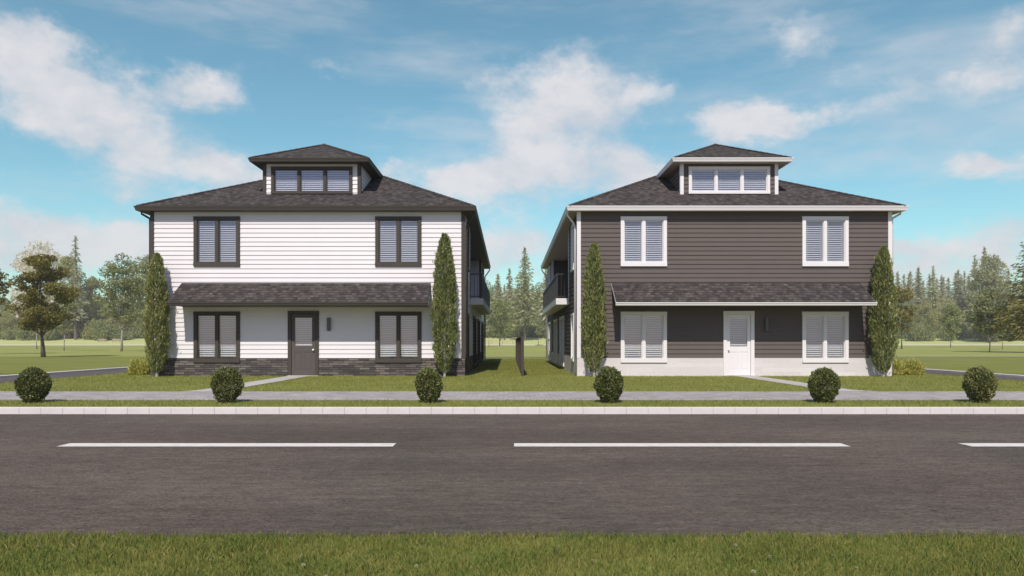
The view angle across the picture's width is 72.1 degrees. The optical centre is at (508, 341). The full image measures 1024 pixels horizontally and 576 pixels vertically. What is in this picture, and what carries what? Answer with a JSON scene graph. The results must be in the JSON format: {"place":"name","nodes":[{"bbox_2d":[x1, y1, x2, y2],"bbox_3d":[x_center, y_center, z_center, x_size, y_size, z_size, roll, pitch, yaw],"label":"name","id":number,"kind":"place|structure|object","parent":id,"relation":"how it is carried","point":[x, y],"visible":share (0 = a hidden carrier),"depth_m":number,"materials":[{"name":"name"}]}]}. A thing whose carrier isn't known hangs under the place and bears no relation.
{"place":"outdoors","nodes":[
{"label":"outdoors","id":0,"kind":"place"},
{"bbox_2d":[0,369,127,382],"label":"driveway","id":1,"kind":"structure","parent":0,"point":[52,376],"depth_m":24.30,"materials":[{"name":"concrete"}]},
{"bbox_2d":[191,376,305,390],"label":"path","id":2,"kind":"structure","parent":0,"point":[253,383],"depth_m":20.05,"materials":[{"name":"concrete"}]},
{"bbox_2d":[0,414,1023,536],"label":"road","id":3,"kind":"structure","parent":0,"point":[444,474],"depth_m":6.73,"materials":[{"name":"grey asphalt"}]},
{"bbox_2d":[0,357,1023,406],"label":"lawn","id":4,"kind":"structure","parent":0,"point":[18,365],"depth_m":19.73,"materials":[{"name":"green plant"}]},
{"bbox_2d":[14,366,51,402],"bbox_3d":[-8.952,0.837,13.262,0.626,0.741,0.614,0,0,25],"label":"round bush","id":5,"kind":"object","parent":4,"relation":"on","point":[37,391],"visible":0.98,"depth_m":13.12,"materials":[{"name":"green plant"}]},
{"bbox_2d":[5,254,80,356],"bbox_3d":[-33.566,-2.575,50.987,4.243,7.694,4.202,0,0,31],"label":"park tree","id":6,"kind":"object","parent":4,"relation":"on","point":[39,318],"visible":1,"depth_m":50.50,"materials":[{"name":"green plant"}]},
{"bbox_2d":[0,365,147,377],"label":"driveway kerb","id":7,"kind":"structure","parent":4,"relation":"on","point":[58,372],"depth_m":25.89,"materials":[{"name":"concrete"}]},
{"bbox_2d":[125,356,149,374],"bbox_3d":[-12.710,0.863,24.200,0.809,0.707,0.802,0,0,-20],"label":"golden shrub","id":8,"kind":"object","parent":4,"relation":"on","point":[135,367],"visible":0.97,"depth_m":24.01,"materials":[{"name":"yellow plant"}]},
{"bbox_2d":[139,252,174,376],"bbox_3d":[-11.384,-0.849,22.797,1.008,4.123,1.000,0,0,0],"label":"cypress","id":9,"kind":"object","parent":4,"relation":"on","point":[153,280],"visible":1,"depth_m":22.65,"materials":[{"name":"green plant"}]},
{"bbox_2d":[209,366,244,402],"bbox_3d":[-5.300,0.838,13.248,0.634,0.755,0.617,0,0,0],"label":"round bush","id":10,"kind":"object","parent":4,"relation":"on","point":[225,389],"visible":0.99,"depth_m":13.11,"materials":[{"name":"green plant"}]},
{"bbox_2d":[134,144,490,375],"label":"white house","id":11,"kind":"structure","parent":4,"relation":"on","point":[315,260],"depth_m":23.28,"materials":[{"name":"paint"}]},
{"bbox_2d":[193,312,239,362],"bbox_3d":[-9.650,-0.132,23.343,1.533,1.685,0.235,0,0,0],"label":"window","id":12,"kind":"structure","parent":11,"relation":"in","point":[216,335],"depth_m":23.37,"materials":[{"name":"grey metal"}]},
{"bbox_2d":[193,216,239,265],"bbox_3d":[-9.650,-3.295,23.343,1.533,1.650,0.235,0,0,0],"label":"window","id":13,"kind":"structure","parent":11,"relation":"in","point":[216,239],"depth_m":23.36,"materials":[{"name":"grey metal"}]},
{"bbox_2d":[287,311,318,375],"bbox_3d":[-6.790,0.083,23.297,1.028,2.155,0.206,0,0,0],"label":"door","id":14,"kind":"structure","parent":11,"relation":"in","point":[303,326],"depth_m":23.27,"materials":[{"name":"grey metal"}]},
{"bbox_2d":[271,166,352,193],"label":"window","id":15,"kind":"structure","parent":11,"relation":"in","point":[284,179],"depth_m":24.37,"materials":[{"name":"brown metal"}]},
{"bbox_2d":[375,312,421,362],"bbox_3d":[-3.650,-0.132,23.343,1.533,1.685,0.235,0,0,0],"label":"window","id":16,"kind":"structure","parent":11,"relation":"in","point":[398,336],"depth_m":23.37,"materials":[{"name":"grey metal"}]},
{"bbox_2d":[375,216,421,265],"bbox_3d":[-3.650,-3.295,23.343,1.533,1.650,0.235,0,0,0],"label":"window","id":17,"kind":"structure","parent":11,"relation":"in","point":[398,242],"depth_m":23.36,"materials":[{"name":"brown metal"}]},
{"bbox_2d":[473,316,476,366],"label":"window","id":18,"kind":"structure","parent":11,"relation":"in","point":[474,318],"depth_m":29.86,"materials":[{"name":"black glass"}]},
{"bbox_2d":[477,319,480,362],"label":"window","id":19,"kind":"structure","parent":11,"relation":"in","point":[478,321],"depth_m":33.86,"materials":[{"name":"brown metal"}]},
{"bbox_2d":[481,322,483,360],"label":"window","id":20,"kind":"structure","parent":11,"relation":"in","point":[482,324],"depth_m":38.45,"materials":[{"name":"brown metal"}]},
{"bbox_2d":[414,366,443,402],"bbox_3d":[-1.506,0.821,13.254,0.582,0.745,0.574,0,0,0],"label":"round bush","id":21,"kind":"object","parent":4,"relation":"on","point":[422,379],"visible":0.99,"depth_m":13.11,"materials":[{"name":"green plant"}]},
{"bbox_2d":[430,232,458,376],"bbox_3d":[-2.080,-1.159,22.820,0.980,4.743,0.998,0,0,0],"label":"cypress","id":22,"kind":"object","parent":4,"relation":"on","point":[444,250],"visible":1,"depth_m":22.63,"materials":[{"name":"green plant"}]},
{"bbox_2d":[516,337,523,375],"bbox_3d":[0.448,0.530,32.498,0.105,1.360,18.505,0,0,0],"label":"privacy fence","id":23,"kind":"object","parent":4,"relation":"on","point":[520,352],"visible":0.99,"depth_m":25.55,"materials":[{"name":"brown wood"}]},
{"bbox_2d":[579,241,608,376],"bbox_3d":[2.764,-1.016,22.795,0.916,4.457,0.951,0,0,31],"label":"cypress","id":24,"kind":"object","parent":4,"relation":"on","point":[594,310],"visible":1,"depth_m":22.64,"materials":[{"name":"green plant"}]},
{"bbox_2d":[593,366,623,402],"bbox_3d":[1.875,0.826,13.250,0.599,0.737,0.603,0,0,0],"label":"round bush","id":25,"kind":"object","parent":4,"relation":"on","point":[606,379],"visible":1,"depth_m":13.11,"materials":[{"name":"green plant"}]},
{"bbox_2d":[541,143,908,375],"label":"brown house","id":26,"kind":"structure","parent":4,"relation":"on","point":[720,260],"depth_m":23.28,"materials":[{"name":"paint"}]},
{"bbox_2d":[548,322,551,360],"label":"window","id":27,"kind":"structure","parent":26,"relation":"in","point":[549,324],"depth_m":39.28,"materials":[{"name":"white paint"}]},
{"bbox_2d":[553,319,557,362],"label":"window","id":28,"kind":"structure","parent":26,"relation":"in","point":[555,321],"depth_m":33.86,"materials":[{"name":"white paint"}]},
{"bbox_2d":[559,316,564,366],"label":"window","id":29,"kind":"structure","parent":26,"relation":"in","point":[561,319],"depth_m":29.92,"materials":[{"name":"grey glass"}]},
{"bbox_2d":[570,313,573,361],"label":"window","id":30,"kind":"structure","parent":26,"relation":"in","point":[572,315],"depth_m":25.20,"materials":[{"name":"white paint"}]},
{"bbox_2d":[570,222,574,271],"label":"window","id":31,"kind":"structure","parent":26,"relation":"in","point":[572,226],"depth_m":25.20,"materials":[{"name":"white paint"}]},
{"bbox_2d":[620,312,666,362],"bbox_3d":[4.460,-0.132,23.343,1.533,1.685,0.235,0,0,0],"label":"window","id":32,"kind":"structure","parent":26,"relation":"in","point":[643,334],"depth_m":23.37,"materials":[{"name":"white paint"}]},
{"bbox_2d":[620,216,666,265],"bbox_3d":[4.460,-3.295,23.343,1.533,1.650,0.235,0,0,0],"label":"window","id":33,"kind":"structure","parent":26,"relation":"in","point":[643,238],"depth_m":23.36,"materials":[{"name":"white paint"}]},
{"bbox_2d":[688,166,769,193],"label":"window","id":34,"kind":"structure","parent":26,"relation":"in","point":[702,179],"depth_m":24.37,"materials":[{"name":"white paint"}]},
{"bbox_2d":[723,311,754,375],"bbox_3d":[7.600,0.083,23.297,1.028,2.155,0.206,0,0,0],"label":"door","id":35,"kind":"structure","parent":26,"relation":"in","point":[738,326],"depth_m":23.27,"materials":[{"name":"white paint"}]},
{"bbox_2d":[802,312,848,362],"bbox_3d":[10.460,-0.132,23.343,1.533,1.685,0.235,0,0,0],"label":"window","id":36,"kind":"structure","parent":26,"relation":"in","point":[825,335],"depth_m":23.37,"materials":[{"name":"white paint"}]},
{"bbox_2d":[802,216,848,265],"bbox_3d":[10.460,-3.295,23.343,1.533,1.650,0.235,0,0,0],"label":"window","id":37,"kind":"structure","parent":26,"relation":"in","point":[825,239],"depth_m":23.36,"materials":[{"name":"white paint"}]},
{"bbox_2d":[807,366,840,402],"bbox_3d":[5.937,0.838,13.255,0.621,0.757,0.621,0,0,0],"label":"round bush","id":38,"kind":"object","parent":4,"relation":"on","point":[822,392],"visible":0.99,"depth_m":13.11,"materials":[{"name":"green plant"}]},
{"bbox_2d":[867,245,899,376],"bbox_3d":[12.140,-0.955,22.832,1.007,4.334,0.976,0,0,0],"label":"cypress","id":39,"kind":"object","parent":4,"relation":"on","point":[886,264],"visible":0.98,"depth_m":22.64,"materials":[{"name":"green plant"}]},
{"bbox_2d":[892,357,905,374],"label":"golden shrub","id":40,"kind":"object","parent":4,"relation":"on","point":[899,368],"visible":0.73,"depth_m":24.03,"materials":[{"name":"yellow plant"}]},
{"bbox_2d":[902,357,925,374],"bbox_3d":[13.882,0.871,24.215,0.894,0.690,0.853,0,0,0],"label":"golden shrub","id":41,"kind":"object","parent":4,"relation":"on","point":[915,367],"visible":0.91,"depth_m":23.98,"materials":[{"name":"yellow plant"}]},
{"bbox_2d":[924,369,1023,377],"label":"driveway kerb","id":42,"kind":"structure","parent":4,"relation":"on","point":[996,374],"depth_m":25.27,"materials":[{"name":"concrete"}]},
{"bbox_2d":[926,371,1023,380],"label":"driveway","id":43,"kind":"structure","parent":4,"relation":"on","point":[999,377],"depth_m":24.30,"materials":[{"name":"concrete"}]},
{"bbox_2d":[961,365,997,402],"bbox_3d":[8.863,0.818,13.247,0.611,0.758,0.605,0,0,0],"label":"round bush","id":44,"kind":"object","parent":4,"relation":"on","point":[986,386],"visible":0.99,"depth_m":13.12,"materials":[{"name":"green plant"}]},
{"bbox_2d":[0,391,1023,399],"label":"footpath","id":45,"kind":"structure","parent":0,"point":[510,395],"depth_m":14.94,"materials":[{"name":"grey concrete"}]},
{"bbox_2d":[0,528,1023,575],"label":"verge","id":46,"kind":"structure","parent":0,"point":[508,546],"depth_m":3.92,"materials":[{"name":"green plant"}]},
{"bbox_2d":[0,398,1023,406],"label":"grass","id":47,"kind":"structure","parent":0,"point":[350,402],"depth_m":12.95,"materials":[{"name":"green plant"}]},
{"bbox_2d":[0,345,1023,356],"bbox_3d":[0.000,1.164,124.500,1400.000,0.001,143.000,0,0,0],"label":"field","id":48,"kind":"structure","parent":0,"point":[491,350],"depth_m":87.37,"materials":[{"name":"green plant"}]},
{"bbox_2d":[0,269,12,316],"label":"park tree","id":49,"kind":"object","parent":48,"relation":"on","point":[2,288],"visible":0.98,"depth_m":62.55,"materials":[{"name":"green plant"}]},
{"bbox_2d":[20,293,50,348],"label":"park tree","id":50,"kind":"object","parent":48,"relation":"on","point":[48,298],"visible":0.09,"depth_m":103.95,"materials":[{"name":"green plant"}]},
{"bbox_2d":[48,281,79,350],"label":"park tree","id":51,"kind":"object","parent":48,"relation":"on","point":[66,308],"visible":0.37,"depth_m":84.93,"materials":[{"name":"green plant"}]},
{"bbox_2d":[92,252,146,350],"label":"park tree","id":52,"kind":"object","parent":48,"relation":"on","point":[124,284],"visible":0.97,"depth_m":79.58,"materials":[{"name":"green plant"}]},
{"bbox_2d":[122,255,148,326],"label":"park tree","id":53,"kind":"object","parent":48,"relation":"on","point":[143,266],"visible":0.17,"depth_m":94.89,"materials":[{"name":"green plant"}]},
{"bbox_2d":[486,307,495,341],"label":"park tree","id":54,"kind":"object","parent":48,"relation":"on","point":[491,330],"visible":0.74,"depth_m":149.97,"materials":[{"name":"green plant"}]},
{"bbox_2d":[486,298,514,345],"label":"park tree","id":55,"kind":"object","parent":48,"relation":"on","point":[501,308],"visible":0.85,"depth_m":174.58,"materials":[{"name":"green plant"}]},
{"bbox_2d":[532,312,542,344],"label":"park tree","id":56,"kind":"object","parent":48,"relation":"on","point":[537,332],"visible":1,"depth_m":189.94,"materials":[{"name":"green plant"}]},
{"bbox_2d":[895,286,917,348],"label":"park tree","id":57,"kind":"object","parent":48,"relation":"on","point":[906,316],"visible":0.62,"depth_m":105.42,"materials":[{"name":"green plant"}]},
{"bbox_2d":[939,303,961,346],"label":"park tree","id":58,"kind":"object","parent":48,"relation":"on","point":[948,318],"visible":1,"depth_m":134.26,"materials":[{"name":"green plant"}]},
{"bbox_2d":[964,288,1009,351],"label":"park tree","id":59,"kind":"object","parent":48,"relation":"on","point":[983,309],"visible":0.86,"depth_m":74.75,"materials":[{"name":"green plant"}]},
{"bbox_2d":[990,242,1023,341],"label":"pine tree","id":60,"kind":"object","parent":48,"relation":"on","point":[1018,321],"visible":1,"depth_m":70.76,"materials":[{"name":"green plant"}]},
{"bbox_2d":[0,337,1023,344],"bbox_3d":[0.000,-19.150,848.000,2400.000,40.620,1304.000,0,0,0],"label":"meadow","id":61,"kind":"structure","parent":0,"point":[528,341],"depth_m":216.34,"materials":[{"name":"green plant"}]},
{"bbox_2d":[0,327,16,339],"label":"shrub","id":62,"kind":"object","parent":61,"relation":"on","point":[8,336],"visible":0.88,"depth_m":226.49,"materials":[{"name":"green plant"}]},
{"bbox_2d":[0,310,17,333],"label":"forest tree","id":63,"kind":"object","parent":61,"relation":"on","point":[10,321],"visible":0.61,"depth_m":231.91,"materials":[{"name":"green plant"}]},
{"bbox_2d":[1,296,19,318],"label":"forest tree","id":64,"kind":"object","parent":61,"relation":"on","point":[3,306],"visible":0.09,"depth_m":267.47,"materials":[{"name":"green plant"}]},
{"bbox_2d":[12,322,38,340],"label":"shrub","id":65,"kind":"object","parent":61,"relation":"on","point":[28,335],"visible":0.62,"depth_m":225.02,"materials":[{"name":"green plant"}]},
{"bbox_2d":[9,240,71,319],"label":"blossom tree","id":66,"kind":"object","parent":61,"relation":"on","point":[24,267],"visible":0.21,"depth_m":232.65,"materials":[{"name":"white plant"}]},
{"bbox_2d":[35,327,58,340],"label":"shrub","id":67,"kind":"object","parent":61,"relation":"on","point":[49,335],"visible":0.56,"depth_m":224.80,"materials":[{"name":"green plant"}]},
{"bbox_2d":[54,255,85,338],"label":"forest tree","id":68,"kind":"object","parent":61,"relation":"on","point":[65,262],"visible":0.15,"depth_m":231.24,"materials":[{"name":"green plant"}]},
{"bbox_2d":[63,321,84,338],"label":"shrub","id":69,"kind":"object","parent":61,"relation":"on","point":[80,330],"visible":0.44,"depth_m":234.08,"materials":[{"name":"green plant"}]},
{"bbox_2d":[66,235,90,339],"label":"conifer tree","id":70,"kind":"object","parent":61,"relation":"on","point":[78,313],"visible":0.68,"depth_m":227.81,"materials":[{"name":"green plant"}]},
{"bbox_2d":[81,318,101,339],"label":"shrub","id":71,"kind":"object","parent":61,"relation":"on","point":[87,331],"visible":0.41,"depth_m":227.94,"materials":[{"name":"green plant"}]},
{"bbox_2d":[78,276,107,333],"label":"forest tree","id":72,"kind":"object","parent":61,"relation":"on","point":[92,286],"visible":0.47,"depth_m":238.50,"materials":[{"name":"green plant"}]},
{"bbox_2d":[90,319,117,340],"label":"shrub","id":73,"kind":"object","parent":61,"relation":"on","point":[101,330],"visible":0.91,"depth_m":224.44,"materials":[{"name":"green plant"}]},
{"bbox_2d":[103,310,132,331],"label":"forest tree","id":74,"kind":"object","parent":61,"relation":"on","point":[114,321],"visible":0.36,"depth_m":234.25,"materials":[{"name":"green plant"}]},
{"bbox_2d":[108,326,133,340],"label":"shrub","id":75,"kind":"object","parent":61,"relation":"on","point":[117,335],"visible":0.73,"depth_m":225.91,"materials":[{"name":"green plant"}]},
{"bbox_2d":[133,321,144,338],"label":"shrub","id":76,"kind":"object","parent":61,"relation":"on","point":[139,332],"visible":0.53,"depth_m":233.83,"materials":[{"name":"green plant"}]},
{"bbox_2d":[486,285,503,318],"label":"forest tree","id":77,"kind":"object","parent":61,"relation":"on","point":[492,288],"visible":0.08,"depth_m":271.64,"materials":[{"name":"green plant"}]},
{"bbox_2d":[486,273,504,329],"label":"conifer tree","id":78,"kind":"object","parent":61,"relation":"on","point":[498,291],"visible":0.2,"depth_m":249.61,"materials":[{"name":"green plant"}]},
{"bbox_2d":[486,339,515,344],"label":"rail fence","id":79,"kind":"object","parent":61,"relation":"on","point":[502,343],"visible":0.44,"depth_m":199.83,"materials":[{"name":"brown wood"}]},
{"bbox_2d":[499,326,514,338],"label":"shrub","id":80,"kind":"object","parent":61,"relation":"on","point":[509,335],"visible":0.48,"depth_m":234.71,"materials":[{"name":"green plant"}]},
{"bbox_2d":[502,268,516,326],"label":"conifer tree","id":81,"kind":"object","parent":61,"relation":"on","point":[508,293],"visible":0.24,"depth_m":244.64,"materials":[{"name":"green plant"}]},
{"bbox_2d":[507,246,540,340],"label":"conifer tree","id":82,"kind":"object","parent":61,"relation":"on","point":[525,318],"visible":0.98,"depth_m":224.23,"materials":[{"name":"green plant"}]},
{"bbox_2d":[514,325,535,337],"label":"shrub","id":83,"kind":"object","parent":61,"relation":"on","point":[529,329],"visible":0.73,"depth_m":237.75,"materials":[{"name":"green plant"}]},
{"bbox_2d":[532,282,543,322],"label":"forest tree","id":84,"kind":"object","parent":61,"relation":"on","point":[538,293],"visible":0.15,"depth_m":268.07,"materials":[{"name":"green plant"}]},
{"bbox_2d":[533,317,545,337],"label":"shrub","id":85,"kind":"object","parent":61,"relation":"on","point":[540,330],"visible":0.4,"depth_m":236.41,"materials":[{"name":"green plant"}]},
{"bbox_2d":[534,269,546,336],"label":"conifer tree","id":86,"kind":"object","parent":61,"relation":"on","point":[541,315],"visible":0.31,"depth_m":239.23,"materials":[{"name":"green plant"}]},
{"bbox_2d":[897,300,916,326],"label":"forest tree","id":87,"kind":"object","parent":61,"relation":"on","point":[904,304],"visible":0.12,"depth_m":241.55,"materials":[{"name":"green plant"}]},
{"bbox_2d":[902,320,924,341],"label":"shrub","id":88,"kind":"object","parent":61,"relation":"on","point":[914,334],"visible":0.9,"depth_m":220.90,"materials":[{"name":"green plant"}]},
{"bbox_2d":[909,266,926,311],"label":"conifer tree","id":89,"kind":"object","parent":61,"relation":"on","point":[917,297],"visible":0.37,"depth_m":254.68,"materials":[{"name":"green plant"}]},
{"bbox_2d":[909,300,942,331],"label":"forest tree","id":90,"kind":"object","parent":61,"relation":"on","point":[929,317],"visible":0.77,"depth_m":234.35,"materials":[{"name":"green plant"}]},
{"bbox_2d":[920,324,936,340],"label":"shrub","id":91,"kind":"object","parent":61,"relation":"on","point":[929,334],"visible":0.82,"depth_m":222.18,"materials":[{"name":"green plant"}]},
{"bbox_2d":[923,266,942,323],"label":"conifer tree","id":92,"kind":"object","parent":61,"relation":"on","point":[934,297],"visible":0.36,"depth_m":249.78,"materials":[{"name":"green plant"}]},
{"bbox_2d":[936,275,948,314],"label":"conifer tree","id":93,"kind":"object","parent":61,"relation":"on","point":[941,287],"visible":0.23,"depth_m":261.81,"materials":[{"name":"green plant"}]},
{"bbox_2d":[936,326,958,341],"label":"shrub","id":94,"kind":"object","parent":61,"relation":"on","point":[941,336],"visible":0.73,"depth_m":222.43,"materials":[{"name":"green plant"}]},
{"bbox_2d":[935,297,964,325],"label":"forest tree","id":95,"kind":"object","parent":61,"relation":"on","point":[943,306],"visible":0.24,"depth_m":241.30,"materials":[{"name":"green plant"}]},
{"bbox_2d":[948,273,960,301],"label":"conifer tree","id":96,"kind":"object","parent":61,"relation":"on","point":[954,290],"visible":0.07,"depth_m":292.56,"materials":[{"name":"green plant"}]},
{"bbox_2d":[950,270,964,311],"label":"conifer tree","id":97,"kind":"object","parent":61,"relation":"on","point":[958,297],"visible":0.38,"depth_m":257.80,"materials":[{"name":"green plant"}]},
{"bbox_2d":[949,321,969,339],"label":"shrub","id":98,"kind":"object","parent":61,"relation":"on","point":[961,335],"visible":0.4,"depth_m":229.45,"materials":[{"name":"green plant"}]},
{"bbox_2d":[956,298,970,325],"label":"forest tree","id":99,"kind":"object","parent":61,"relation":"on","point":[965,304],"visible":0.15,"depth_m":255.18,"materials":[{"name":"green plant"}]},
{"bbox_2d":[959,271,969,305],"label":"conifer tree","id":100,"kind":"object","parent":61,"relation":"on","point":[964,282],"visible":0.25,"depth_m":269.78,"materials":[{"name":"green plant"}]},
{"bbox_2d":[962,256,980,328],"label":"conifer tree","id":101,"kind":"object","parent":61,"relation":"on","point":[966,301],"visible":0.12,"depth_m":248.16,"materials":[{"name":"green plant"}]},
{"bbox_2d":[971,325,995,340],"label":"shrub","id":102,"kind":"object","parent":61,"relation":"on","point":[980,337],"visible":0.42,"depth_m":223.25,"materials":[{"name":"green plant"}]},
{"bbox_2d":[964,253,1019,342],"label":"forest tree","id":103,"kind":"object","parent":61,"relation":"on","point":[994,280],"visible":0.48,"depth_m":213.33,"materials":[{"name":"green plant"}]},
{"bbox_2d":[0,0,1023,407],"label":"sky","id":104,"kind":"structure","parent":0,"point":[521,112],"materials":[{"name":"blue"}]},
{"bbox_2d":[471,358,568,372],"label":"grass","id":105,"kind":"structure","parent":0,"point":[510,363],"depth_m":31.59,"materials":[{"name":"green plant"}]},
{"bbox_2d":[486,356,1023,356],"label":"path","id":106,"kind":"structure","parent":0,"point":[894,356],"depth_m":52.18,"materials":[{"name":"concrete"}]},
{"bbox_2d":[739,376,866,390],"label":"walkway","id":107,"kind":"structure","parent":0,"point":[783,381],"depth_m":20.05,"materials":[{"name":"concrete"}]},
{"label":"kerb bedding","id":108,"kind":"structure","parent":0,"visible":0},
{"bbox_2d":[0,407,1023,413],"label":"kerb","id":109,"kind":"structure","parent":108,"relation":"on","point":[512,410],"depth_m":12.20,"materials":[{"name":"concrete"}]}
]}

